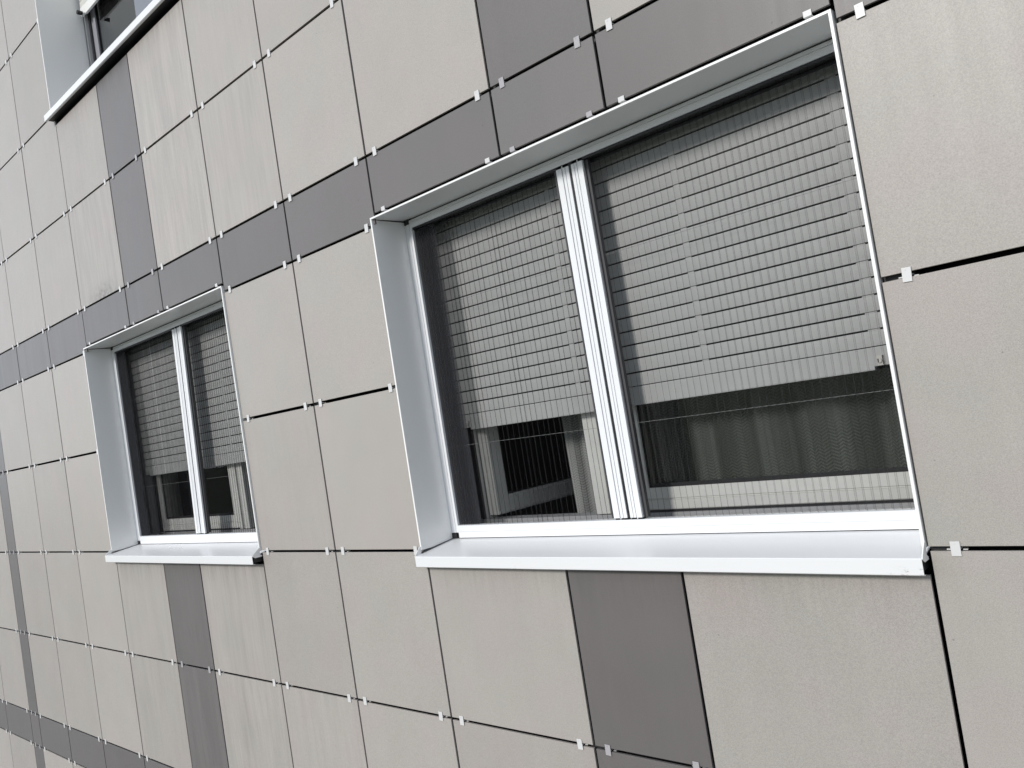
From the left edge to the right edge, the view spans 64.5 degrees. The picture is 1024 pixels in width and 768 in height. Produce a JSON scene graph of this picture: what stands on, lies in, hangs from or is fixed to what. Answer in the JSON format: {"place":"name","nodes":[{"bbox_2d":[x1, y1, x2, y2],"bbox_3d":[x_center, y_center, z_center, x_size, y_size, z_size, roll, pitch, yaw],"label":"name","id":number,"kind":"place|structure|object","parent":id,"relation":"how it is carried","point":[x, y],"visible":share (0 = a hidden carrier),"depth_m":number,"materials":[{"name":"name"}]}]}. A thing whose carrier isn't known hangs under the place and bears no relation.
{"place":"outdoors","nodes":[
{"label":"outdoors","id":0,"kind":"place"},
{"label":"ground","id":1,"kind":"structure","parent":0,"visible":0},
{"bbox_2d":[0,0,1023,767],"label":"apartment building","id":2,"kind":"structure","parent":1,"relation":"on","point":[318,318],"depth_m":2.92,"materials":[{"name":"tile"}]},
{"bbox_2d":[35,0,179,122],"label":"window","id":3,"kind":"structure","parent":2,"relation":"in","point":[81,41],"depth_m":5.22,"materials":[{"name":"white metal"}]},
{"bbox_2d":[83,286,265,564],"bbox_3d":[-1.841,0.299,4.616,1.786,1.351,0.417,-11,-3,42],"label":"window","id":4,"kind":"structure","parent":2,"relation":"in","point":[168,420],"depth_m":4.86,"materials":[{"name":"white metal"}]},
{"bbox_2d":[558,383,666,512],"bbox_3d":[0.377,0.227,3.072,0.442,2.060,0.082,-11,-3,38],"label":"curtain","id":5,"kind":"object","parent":2,"relation":"hanging from","point":[654,435],"visible":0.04,"depth_m":3.19,"materials":[{"name":"fabric"}]},
{"bbox_2d":[370,9,932,575],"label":"window","id":6,"kind":"structure","parent":2,"relation":"in","point":[723,204],"depth_m":2.59,"materials":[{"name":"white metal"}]},
{"bbox_2d":[651,318,907,482],"bbox_3d":[0.937,0.117,2.509,1.135,2.060,0.100,-11,-3,42],"label":"curtain","id":7,"kind":"object","parent":2,"relation":"hanging from","point":[851,431],"visible":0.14,"depth_m":2.58,"materials":[{"name":"fabric"}]}
]}

